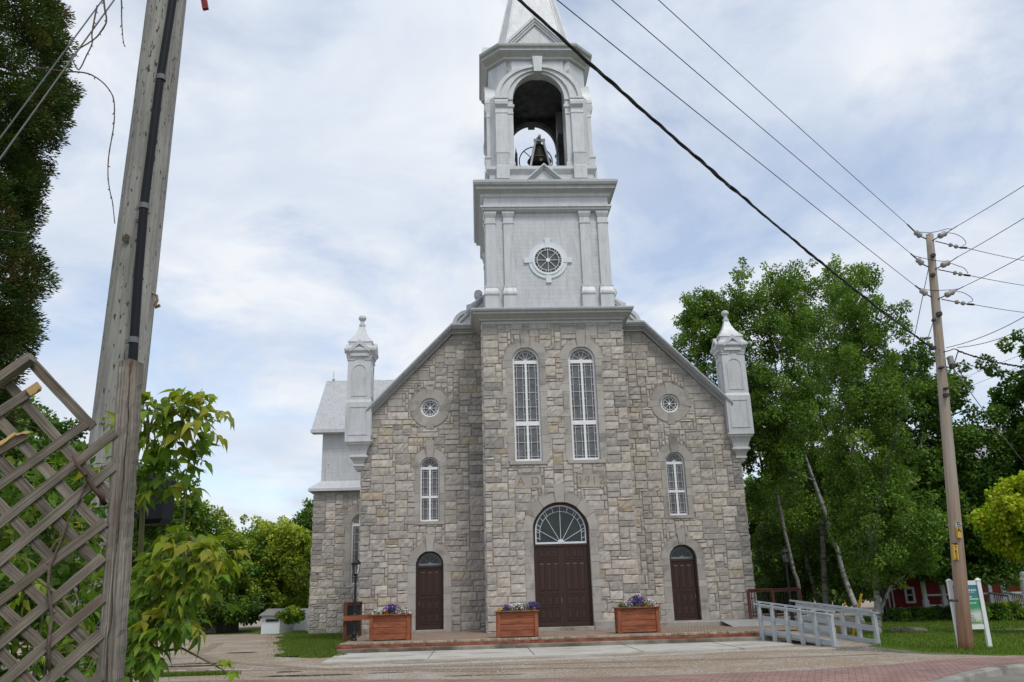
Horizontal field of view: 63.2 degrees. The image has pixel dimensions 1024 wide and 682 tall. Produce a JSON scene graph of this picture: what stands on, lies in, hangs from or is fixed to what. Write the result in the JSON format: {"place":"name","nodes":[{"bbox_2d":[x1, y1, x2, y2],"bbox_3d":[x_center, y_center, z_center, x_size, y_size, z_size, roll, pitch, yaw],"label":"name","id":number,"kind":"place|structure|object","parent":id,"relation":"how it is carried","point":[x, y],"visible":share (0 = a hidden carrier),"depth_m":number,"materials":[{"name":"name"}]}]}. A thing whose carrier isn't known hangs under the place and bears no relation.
{"place":"outdoors","nodes":[
{"label":"outdoors","id":0,"kind":"place"},
{"bbox_2d":[0,0,87,498],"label":"cedar tree","id":1,"kind":"object","parent":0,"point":[45,37],"visible":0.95,"depth_m":9.31,"materials":[{"name":"green plant"}]},
{"bbox_2d":[0,352,143,681],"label":"lattice fence","id":2,"kind":"object","parent":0,"point":[114,531],"visible":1,"depth_m":2.71,"materials":[{"name":"grey wood"}]},
{"bbox_2d":[42,482,86,669],"bbox_3d":[-1.442,0.737,2.644,0.110,0.574,0.016,-1,-17,-3],"label":"dead vine","id":3,"kind":"object","parent":2,"relation":"attached to","point":[48,643],"visible":1,"depth_m":2.62,"materials":[{"name":"brown plant"}]},
{"bbox_2d":[71,456,107,505],"bbox_3d":[-1.386,0.457,2.729,0.125,0.162,0.043,8,-19,-27],"label":"broken twig","id":4,"kind":"object","parent":2,"relation":"attached to","point":[99,494],"visible":1,"depth_m":2.72,"materials":[{"name":"wood"}]},
{"bbox_2d":[17,627,306,637],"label":"back grass","id":5,"kind":"structure","parent":0,"point":[250,630],"depth_m":48.03,"materials":[{"name":"green plant"}]},
{"bbox_2d":[151,499,273,629],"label":"broadleaf tree","id":6,"kind":"object","parent":5,"relation":"on","point":[206,522],"visible":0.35,"depth_m":49.06,"materials":[{"name":"green plant"}]},
{"bbox_2d":[196,606,238,632],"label":"car","id":7,"kind":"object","parent":5,"relation":"on","point":[217,628],"depth_m":48.38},
{"bbox_2d":[202,593,262,627],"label":"dark bush","id":8,"kind":"object","parent":5,"relation":"on","point":[221,614],"visible":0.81,"depth_m":46.59,"materials":[{"name":"green plant"}]},
{"bbox_2d":[238,513,311,612],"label":"broadleaf tree","id":9,"kind":"object","parent":5,"relation":"on","point":[286,560],"visible":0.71,"depth_m":52.02,"materials":[{"name":"green plant"}]},
{"bbox_2d":[259,608,293,633],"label":"garden shed","id":10,"kind":"structure","parent":5,"relation":"on","point":[270,624],"depth_m":44.66,"materials":[{"name":"grey wood"}]},
{"bbox_2d":[294,608,308,630],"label":"white fence","id":11,"kind":"object","parent":5,"relation":"on","point":[302,625],"visible":0.17,"depth_m":47.43,"materials":[{"name":"paint"}]},
{"bbox_2d":[126,669,241,676],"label":"roadside grass","id":12,"kind":"structure","parent":0,"point":[198,673],"depth_m":19.65,"materials":[{"name":"green plant"}]},
{"bbox_2d":[0,0,1023,570],"label":"sky","id":13,"kind":"structure","parent":0,"point":[326,156],"materials":[{"name":"white"}]},
{"bbox_2d":[1,600,1023,681],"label":"gravel lot","id":14,"kind":"structure","parent":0,"point":[231,641],"depth_m":19.75,"materials":[{"name":"grey gravel"}]},
{"bbox_2d":[0,395,203,566],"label":"maple tree","id":15,"kind":"object","parent":14,"relation":"on","point":[45,440],"visible":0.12,"depth_m":23.50,"materials":[{"name":"green plant"}]},
{"bbox_2d":[148,644,213,671],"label":"tyre track","id":16,"kind":"structure","parent":14,"relation":"on","point":[190,669],"depth_m":21.85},
{"bbox_2d":[274,605,305,624],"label":"green bush","id":17,"kind":"object","parent":14,"relation":"on","point":[293,614],"visible":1,"depth_m":42.97,"materials":[{"name":"green plant"}]},
{"bbox_2d":[288,498,313,537],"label":"broadleaf tree","id":18,"kind":"object","parent":14,"relation":"on","point":[304,517],"visible":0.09,"depth_m":58.33,"materials":[{"name":"green plant"}]},
{"bbox_2d":[273,631,356,657],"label":"grass verge","id":19,"kind":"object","parent":14,"relation":"on","point":[300,648],"depth_m":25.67,"materials":[{"name":"green plant"}]},
{"bbox_2d":[237,632,351,659],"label":"stray grass","id":20,"kind":"structure","parent":19,"relation":"on","point":[300,644],"depth_m":33.12,"materials":[{"name":"green plant"}]},
{"bbox_2d":[318,647,337,656],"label":"step weeds","id":21,"kind":"object","parent":19,"relation":"on","point":[331,651],"visible":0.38,"depth_m":25.38,"materials":[{"name":"green plant"}]},
{"bbox_2d":[191,643,501,671],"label":"tyre track","id":22,"kind":"structure","parent":14,"relation":"on","point":[208,648],"depth_m":21.08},
{"bbox_2d":[169,666,679,669],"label":"tyre track","id":23,"kind":"structure","parent":14,"relation":"on","point":[457,668],"depth_m":19.22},
{"bbox_2d":[177,647,833,670],"bbox_3d":[-0.196,8.343,21.770,17.931,0.001,1.749,0,-17,-6],"label":"gravel edge","id":24,"kind":"object","parent":14,"relation":"on","point":[437,663],"visible":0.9,"depth_m":21.45,"materials":[{"name":"stone"}]},
{"bbox_2d":[164,654,882,672],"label":"tyre track","id":25,"kind":"structure","parent":14,"relation":"on","point":[574,662],"depth_m":20.18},
{"bbox_2d":[308,0,757,637],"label":"church","id":26,"kind":"structure","parent":14,"relation":"on","point":[554,428],"depth_m":34.69,"materials":[{"name":"stone"}]},
{"bbox_2d":[350,514,359,584],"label":"window","id":27,"kind":"structure","parent":26,"relation":"in","point":[355,540],"depth_m":43.59,"materials":[{"name":"grey glass"}]},
{"bbox_2d":[420,458,438,520],"bbox_3d":[-3.420,6.172,34.649,0.802,2.651,0.087,-1,-17,-3],"label":"window","id":28,"kind":"structure","parent":26,"relation":"in","point":[429,468],"depth_m":34.64,"materials":[{"name":"grey glass"}]},
{"bbox_2d":[420,399,439,416],"bbox_3d":[-3.513,2.884,35.637,0.830,0.830,0.085,-1,-17,-3],"label":"window","id":29,"kind":"structure","parent":26,"relation":"in","point":[429,407],"depth_m":35.64,"materials":[{"name":"grey glass"}]},
{"bbox_2d":[416,551,443,629],"bbox_3d":[-3.311,10.037,33.540,1.114,3.027,0.135,-1,-17,-3],"label":"door","id":30,"kind":"structure","parent":26,"relation":"in","point":[429,581],"depth_m":33.50,"materials":[{"name":"brown paint"}]},
{"bbox_2d":[512,349,541,460],"bbox_3d":[0.598,2.545,33.660,1.092,4.686,0.087,-1,-17,-3],"label":"window","id":31,"kind":"structure","parent":26,"relation":"in","point":[526,385],"depth_m":33.64,"materials":[{"name":"grey glass"}]},
{"bbox_2d":[515,135,560,165],"bbox_3d":[1.229,-8.478,39.547,2.170,2.789,1.400,-1,-17,-3],"label":"church bell","id":32,"kind":"object","parent":26,"relation":"on","point":[539,156],"visible":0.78,"depth_m":39.38,"materials":[{"name":"metal"}]},
{"bbox_2d":[533,246,562,273],"bbox_3d":[1.534,-3.440,35.407,1.320,1.320,0.085,-1,-17,-3],"label":"window","id":33,"kind":"structure","parent":26,"relation":"in","point":[546,259],"depth_m":35.41,"materials":[{"name":"grey glass"}]},
{"bbox_2d":[533,502,593,626],"bbox_3d":[1.915,8.532,31.946,2.194,4.607,0.135,-1,-17,-3],"label":"door","id":34,"kind":"structure","parent":26,"relation":"in","point":[557,529],"depth_m":31.89,"materials":[{"name":"brown paint"}]},
{"bbox_2d":[568,348,599,459],"bbox_3d":[2.896,2.511,33.761,1.092,4.686,0.087,-1,-17,-3],"label":"window","id":35,"kind":"structure","parent":26,"relation":"in","point":[582,382],"depth_m":33.74,"materials":[{"name":"grey glass"}]},
{"bbox_2d":[661,394,678,411],"bbox_3d":[6.822,2.728,36.090,0.830,0.830,0.085,-1,-17,-3],"label":"window","id":36,"kind":"structure","parent":26,"relation":"in","point":[669,403],"depth_m":36.09,"materials":[{"name":"grey glass"}]},
{"bbox_2d":[666,453,687,514],"bbox_3d":[6.914,6.016,35.103,0.802,2.651,0.087,-1,-17,-3],"label":"window","id":37,"kind":"structure","parent":26,"relation":"in","point":[674,461],"depth_m":35.10,"materials":[{"name":"grey glass"}]},
{"bbox_2d":[670,545,700,620],"bbox_3d":[7.021,9.881,33.993,1.114,3.027,0.135,-1,-17,-3],"label":"door","id":38,"kind":"structure","parent":26,"relation":"in","point":[685,592],"depth_m":33.97,"materials":[{"name":"brown paint"}]},
{"bbox_2d":[321,641,793,663],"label":"concrete slab","id":39,"kind":"structure","parent":14,"relation":"on","point":[511,653],"depth_m":23.87,"materials":[{"name":"grey concrete"}]},
{"bbox_2d":[344,622,872,642],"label":"entrance platform","id":40,"kind":"structure","parent":14,"relation":"on","point":[466,635],"depth_m":28.70,"materials":[{"name":"brick"}]},
{"bbox_2d":[351,557,360,640],"bbox_3d":[-5.328,8.733,28.242,0.350,2.730,0.303,-2,-17,0],"label":"lamp post","id":41,"kind":"object","parent":40,"relation":"on","point":[355,563],"visible":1,"depth_m":28.35,"materials":[{"name":"black metal"}]},
{"bbox_2d":[343,601,369,641],"bbox_3d":[-5.763,10.139,30.232,0.925,1.270,5.112,2,-17,-13],"label":"side railing","id":42,"kind":"object","parent":40,"relation":"on","point":[349,617],"visible":0.84,"depth_m":28.90,"materials":[{"name":"red wood"}]},
{"bbox_2d":[368,613,412,640],"bbox_3d":[-4.041,9.523,27.694,1.420,0.827,0.740,-1,-17,-3],"label":"planter box","id":43,"kind":"object","parent":40,"relation":"on","point":[395,626],"visible":0.98,"depth_m":27.43,"materials":[{"name":"red wood"}]},
{"bbox_2d":[383,604,402,615],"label":"flower plant","id":44,"kind":"object","parent":43,"relation":"in","point":[391,608],"visible":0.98,"depth_m":27.77,"materials":[{"name":"purple plant"}]},
{"bbox_2d":[395,607,412,613],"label":"flower plant","id":45,"kind":"object","parent":43,"relation":"in","point":[403,611],"visible":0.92,"depth_m":27.74,"materials":[{"name":"white plant"}]},
{"bbox_2d":[495,610,538,637],"bbox_3d":[0.164,9.313,27.400,1.440,0.827,0.740,-1,-17,-3],"label":"planter box","id":46,"kind":"object","parent":40,"relation":"on","point":[515,623],"visible":0.99,"depth_m":27.14,"materials":[{"name":"red wood"}]},
{"bbox_2d":[507,602,525,611],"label":"flower plant","id":47,"kind":"object","parent":46,"relation":"in","point":[518,606],"visible":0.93,"depth_m":27.46,"materials":[{"name":"white plant"}]},
{"bbox_2d":[522,601,541,612],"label":"flower plant","id":48,"kind":"object","parent":46,"relation":"in","point":[532,605],"visible":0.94,"depth_m":27.51,"materials":[{"name":"purple plant"}]},
{"bbox_2d":[340,630,759,644],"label":"platform edge bricks","id":49,"kind":"object","parent":40,"relation":"attached to","point":[567,637],"visible":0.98,"depth_m":26.43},
{"bbox_2d":[337,636,771,653],"bbox_3d":[1.392,9.674,26.332,13.670,0.245,0.700,-1,-17,-3],"label":"concrete step","id":50,"kind":"object","parent":40,"relation":"on","point":[565,644],"visible":0.33,"depth_m":26.04,"materials":[{"name":"grey concrete"}]},
{"bbox_2d":[336,633,766,649],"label":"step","id":51,"kind":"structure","parent":50,"relation":"on","point":[350,646],"depth_m":26.38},
{"bbox_2d":[613,606,660,633],"bbox_3d":[4.221,9.399,28.057,1.500,0.827,0.740,-1,-17,-3],"label":"planter box","id":52,"kind":"object","parent":40,"relation":"on","point":[640,619],"visible":0.99,"depth_m":27.80,"materials":[{"name":"red wood"}]},
{"bbox_2d":[627,595,647,608],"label":"flower plant","id":53,"kind":"object","parent":52,"relation":"in","point":[637,603],"visible":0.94,"depth_m":28.14,"materials":[{"name":"purple plant"}]},
{"bbox_2d":[642,598,656,607],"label":"flower plant","id":54,"kind":"object","parent":52,"relation":"in","point":[649,603],"visible":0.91,"depth_m":28.16,"materials":[{"name":"white plant"}]},
{"bbox_2d":[720,619,784,626],"bbox_3d":[9.140,10.518,31.073,2.300,0.185,1.570,-1,-17,-3],"label":"metal ramp plate","id":55,"kind":"object","parent":40,"relation":"on","point":[743,623],"visible":0.64,"depth_m":30.93,"materials":[{"name":"grey metal"}]},
{"bbox_2d":[660,615,854,626],"bbox_3d":[9.135,11.405,33.773,7.900,0.270,4.250,-1,-17,-3],"label":"side doorstep","id":56,"kind":"object","parent":40,"relation":"on","point":[687,623],"visible":0.39,"depth_m":31.71,"materials":[{"name":"concrete"}]},
{"bbox_2d":[746,588,803,618],"bbox_3d":[10.411,10.380,32.918,2.147,1.140,0.130,-2,-17,0],"label":"deck railing","id":57,"kind":"object","parent":56,"relation":"on","point":[766,590],"visible":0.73,"depth_m":32.96,"materials":[{"name":"brown wood"}]},
{"bbox_2d":[780,547,794,620],"bbox_3d":[10.377,9.149,31.203,0.350,2.810,0.303,-2,-17,0],"label":"lamp post","id":58,"kind":"object","parent":40,"relation":"on","point":[784,552],"visible":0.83,"depth_m":31.33,"materials":[{"name":"black metal"}]},
{"bbox_2d":[743,472,802,612],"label":"shade tree","id":59,"kind":"object","parent":14,"relation":"on","point":[754,520],"visible":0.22,"depth_m":56.27,"materials":[{"name":"green plant"}]},
{"bbox_2d":[757,473,821,608],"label":"shade tree","id":60,"kind":"object","parent":14,"relation":"on","point":[796,558],"visible":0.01,"depth_m":59.67,"materials":[{"name":"green plant"}]},
{"bbox_2d":[751,519,873,614],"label":"undergrowth shrub","id":61,"kind":"object","parent":14,"relation":"on","point":[814,563],"visible":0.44,"depth_m":45.67,"materials":[{"name":"green plant"}]},
{"bbox_2d":[753,600,880,646],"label":"access ramp","id":62,"kind":"structure","parent":14,"relation":"on","point":[827,635],"depth_m":24.52,"materials":[{"name":"grey paint"}]},
{"bbox_2d":[793,444,873,611],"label":"shade tree","id":63,"kind":"object","parent":14,"relation":"on","point":[836,595],"visible":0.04,"depth_m":53.41,"materials":[{"name":"green plant"}]},
{"bbox_2d":[833,647,972,654],"bbox_3d":[9.785,7.818,20.989,1.990,0.001,4.512,4,-18,-17],"label":"gravel patch","id":64,"kind":"object","parent":14,"relation":"on","point":[868,649],"visible":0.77,"depth_m":21.53,"materials":[{"name":"grey gravel"}]},
{"bbox_2d":[170,656,1023,681],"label":"sidewalk","id":65,"kind":"structure","parent":0,"point":[919,671],"depth_m":16.16,"materials":[{"name":"grey concrete"}]},
{"bbox_2d":[0,552,134,636],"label":"lilac bush","id":66,"kind":"object","parent":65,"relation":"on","point":[27,612],"depth_m":16.84,"materials":[{"name":"green plant"}]},
{"bbox_2d":[836,615,1023,654],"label":"lawn","id":67,"kind":"structure","parent":0,"point":[866,618],"depth_m":25.59,"materials":[{"name":"green plant"}]},
{"bbox_2d":[671,283,800,603],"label":"birch tree","id":68,"kind":"object","parent":67,"relation":"on","point":[696,318],"visible":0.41,"depth_m":41.13,"materials":[{"name":"green plant"}]},
{"bbox_2d":[750,416,828,611],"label":"birch tree","id":69,"kind":"object","parent":67,"relation":"on","point":[804,548],"visible":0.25,"depth_m":44.39,"materials":[{"name":"green plant"}]},
{"bbox_2d":[722,257,864,622],"bbox_3d":[12.410,4.210,38.317,4.274,17.072,4.716,-2,-17,0],"label":"birch tree","id":70,"kind":"object","parent":67,"relation":"on","point":[788,450],"visible":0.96,"depth_m":38.38,"materials":[{"name":"green plant"}]},
{"bbox_2d":[760,253,855,613],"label":"birch tree","id":71,"kind":"object","parent":67,"relation":"on","point":[814,512],"visible":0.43,"depth_m":42.61,"materials":[{"name":"green plant"}]},
{"bbox_2d":[806,262,948,634],"bbox_3d":[13.316,3.634,30.680,3.513,13.713,4.516,-2,-17,0],"label":"birch tree","id":72,"kind":"object","parent":67,"relation":"on","point":[876,404],"visible":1,"depth_m":29.89,"materials":[{"name":"green plant"}]},
{"bbox_2d":[815,445,964,612],"bbox_3d":[17.793,9.222,39.699,4.944,7.908,8.500,-2,-17,0],"label":"shade tree","id":73,"kind":"object","parent":67,"relation":"on","point":[833,560],"visible":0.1,"depth_m":38.50,"materials":[{"name":"green plant"}]},
{"bbox_2d":[869,606,915,621],"bbox_3d":[17.760,12.616,38.202,2.664,0.922,1.158,-2,-17,0],"label":"garden plant","id":74,"kind":"object","parent":67,"relation":"on","point":[893,612],"visible":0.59,"depth_m":38.01,"materials":[{"name":"green plant"}]},
{"bbox_2d":[883,606,942,620],"bbox_3d":[18.497,12.592,38.260,2.728,0.844,1.385,-2,-17,0],"label":"garden plant","id":75,"kind":"object","parent":67,"relation":"on","point":[935,613],"visible":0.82,"depth_m":37.88,"materials":[{"name":"green plant"}]},
{"bbox_2d":[899,627,927,631],"bbox_3d":[14.069,10.129,29.183,0.971,0.168,0.660,-2,-17,0],"label":"rock","id":76,"kind":"object","parent":67,"relation":"on","point":[906,629],"visible":0.59,"depth_m":29.02,"materials":[{"name":"grey stone"}]},
{"bbox_2d":[891,603,951,619],"bbox_3d":[18.999,12.584,38.308,3.103,0.949,1.131,-4,-17,8],"label":"garden plant","id":77,"kind":"object","parent":67,"relation":"on","point":[947,610],"visible":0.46,"depth_m":38.00,"materials":[{"name":"green plant"}]},
{"bbox_2d":[910,606,952,620],"bbox_3d":[19.753,12.572,38.257,3.047,0.835,1.387,-2,-17,0],"label":"garden plant","id":78,"kind":"object","parent":67,"relation":"on","point":[922,610],"visible":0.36,"depth_m":37.87,"materials":[{"name":"green plant"}]},
{"bbox_2d":[907,224,974,650],"bbox_3d":[11.887,2.223,22.134,2.220,11.591,0.488,-2,-17,0],"label":"utility pole","id":79,"kind":"object","parent":67,"relation":"on","point":[961,600],"visible":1,"depth_m":21.93,"materials":[{"name":"brown wood"}]},
{"bbox_2d":[517,0,931,347],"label":"twisted cable","id":80,"kind":"object","parent":79,"relation":"attached to","point":[623,93],"visible":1,"depth_m":13.61,"materials":[{"name":"black rubber"}]},
{"bbox_2d":[557,0,914,285],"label":"power line","id":81,"kind":"object","parent":79,"relation":"attached to","point":[715,127],"visible":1,"depth_m":14.58,"materials":[{"name":"grey metal"}]},
{"bbox_2d":[612,0,910,253],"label":"power line","id":82,"kind":"object","parent":79,"relation":"attached to","point":[746,114],"visible":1,"depth_m":15.82,"materials":[{"name":"grey metal"}]},
{"bbox_2d":[658,0,906,223],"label":"power line","id":83,"kind":"object","parent":79,"relation":"attached to","point":[770,101],"visible":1,"depth_m":17.02,"materials":[{"name":"grey metal"}]},
{"bbox_2d":[836,322,932,631],"bbox_3d":[11.460,4.865,26.020,0.070,8.519,9.228,-1,-17,-3],"label":"guy wire","id":84,"kind":"object","parent":79,"relation":"attached to","point":[844,604],"visible":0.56,"depth_m":25.62,"materials":[{"name":"grey metal"}]},
{"bbox_2d":[852,268,928,635],"bbox_3d":[11.057,3.577,24.431,0.070,10.070,5.637,3,-18,-15],"label":"guy wire","id":85,"kind":"object","parent":79,"relation":"attached to","point":[859,604],"visible":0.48,"depth_m":24.48,"materials":[{"name":"grey metal"}]},
{"bbox_2d":[953,369,1023,461],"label":"service drop","id":86,"kind":"object","parent":79,"relation":"attached to","point":[984,411],"visible":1,"depth_m":26.64,"materials":[{"name":"grey rubber"}]},
{"bbox_2d":[957,350,1023,367],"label":"twisted cable","id":87,"kind":"object","parent":79,"relation":"attached to","point":[977,357],"visible":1,"depth_m":21.76,"materials":[{"name":"black rubber"}]},
{"bbox_2d":[869,425,1023,617],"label":"red house","id":88,"kind":"structure","parent":67,"relation":"on","point":[924,594],"depth_m":40.90,"materials":[{"name":"wood"}]},
{"bbox_2d":[904,587,915,602],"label":"window","id":89,"kind":"structure","parent":88,"relation":"in","point":[910,597],"depth_m":40.94,"materials":[{"name":"white paint"}]},
{"bbox_2d":[870,337,1023,591],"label":"maple tree","id":90,"kind":"object","parent":67,"relation":"on","point":[982,563],"visible":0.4,"depth_m":37.21,"materials":[{"name":"green plant"}]},
{"bbox_2d":[946,578,992,647],"bbox_3d":[11.610,6.966,21.115,0.836,1.810,0.120,-3,-17,4],"label":"information sign","id":91,"kind":"object","parent":67,"relation":"on","point":[979,619],"visible":0.41,"depth_m":21.14,"materials":[{"name":"white paint"}]},
{"bbox_2d":[965,469,1023,563],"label":"japanese maple","id":92,"kind":"object","parent":67,"relation":"on","point":[998,523],"visible":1,"depth_m":27.23,"materials":[{"name":"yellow plant"}]},
{"bbox_2d":[985,599,1023,620],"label":"garden plant","id":93,"kind":"object","parent":67,"relation":"on","point":[1020,611],"visible":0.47,"depth_m":35.31,"materials":[{"name":"green plant"}]},
{"bbox_2d":[985,601,1023,620],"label":"garden plant","id":94,"kind":"object","parent":67,"relation":"on","point":[1001,606],"visible":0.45,"depth_m":35.17,"materials":[{"name":"green plant"}]},
{"bbox_2d":[985,329,1023,476],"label":"maple tree","id":95,"kind":"object","parent":67,"relation":"on","point":[1012,397],"visible":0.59,"depth_m":37.90,"materials":[{"name":"green plant"}]},
{"bbox_2d":[987,601,1023,620],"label":"garden plant","id":96,"kind":"object","parent":67,"relation":"on","point":[1013,605],"visible":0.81,"depth_m":35.24,"materials":[{"name":"green plant"}]},
{"bbox_2d":[968,674,1023,681],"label":"road","id":97,"kind":"structure","parent":0,"point":[1013,678],"depth_m":15.38,"materials":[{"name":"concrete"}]},
{"label":"ground","id":98,"kind":"structure","parent":0,"visible":0},
{"bbox_2d":[0,0,102,138],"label":"guy wire","id":99,"kind":"object","parent":98,"relation":"attached to","point":[28,99],"depth_m":5.76,"materials":[{"name":"grey metal"}]},
{"bbox_2d":[0,437,156,681],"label":"leafy shrub","id":100,"kind":"object","parent":98,"relation":"on","point":[66,568],"visible":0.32,"depth_m":4.26,"materials":[{"name":"green plant"}]},
{"bbox_2d":[0,387,251,681],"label":"box elder","id":101,"kind":"object","parent":98,"relation":"on","point":[152,623],"visible":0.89,"depth_m":3.30,"materials":[{"name":"green plant"}]},
{"bbox_2d":[61,0,208,677],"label":"utility pole","id":102,"kind":"object","parent":98,"relation":"on","point":[132,302],"visible":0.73,"depth_m":6.02,"materials":[{"name":"grey wood"}]},
{"bbox_2d":[0,0,114,159],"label":"guy wire","id":103,"kind":"object","parent":102,"relation":"attached to","point":[42,99],"depth_m":5.72,"materials":[{"name":"grey metal"}]},
{"bbox_2d":[71,5,97,70],"bbox_3d":[-3.195,-2.264,6.211,0.160,0.570,0.013,-2,-17,0],"label":"hanging vine","id":104,"kind":"object","parent":103,"relation":"hanging from","point":[91,39],"visible":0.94,"depth_m":6.20,"materials":[{"name":"brown plant"}]},
{"bbox_2d":[73,0,106,54],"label":"hanging vine","id":105,"kind":"object","parent":103,"relation":"hanging from","point":[105,12],"visible":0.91,"depth_m":6.18,"materials":[{"name":"brown plant"}]},
{"bbox_2d":[24,65,114,223],"bbox_3d":[-3.238,-1.453,6.068,0.837,1.332,0.013,-2,-17,0],"label":"hanging vine","id":106,"kind":"object","parent":102,"relation":"hanging from","point":[113,123],"visible":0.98,"depth_m":6.15,"materials":[{"name":"brown plant"}]},
{"bbox_2d":[923,663,1023,681],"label":"kerb","id":107,"kind":"structure","parent":98,"relation":"on","point":[985,672],"depth_m":15.70,"materials":[{"name":"concrete"}]},
{"label":"garden path","id":108,"kind":"structure","parent":0,"visible":0},
{"bbox_2d":[1019,571,1023,596],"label":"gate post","id":109,"kind":"object","parent":108,"relation":"on","point":[1021,574],"visible":1,"depth_m":28.66,"materials":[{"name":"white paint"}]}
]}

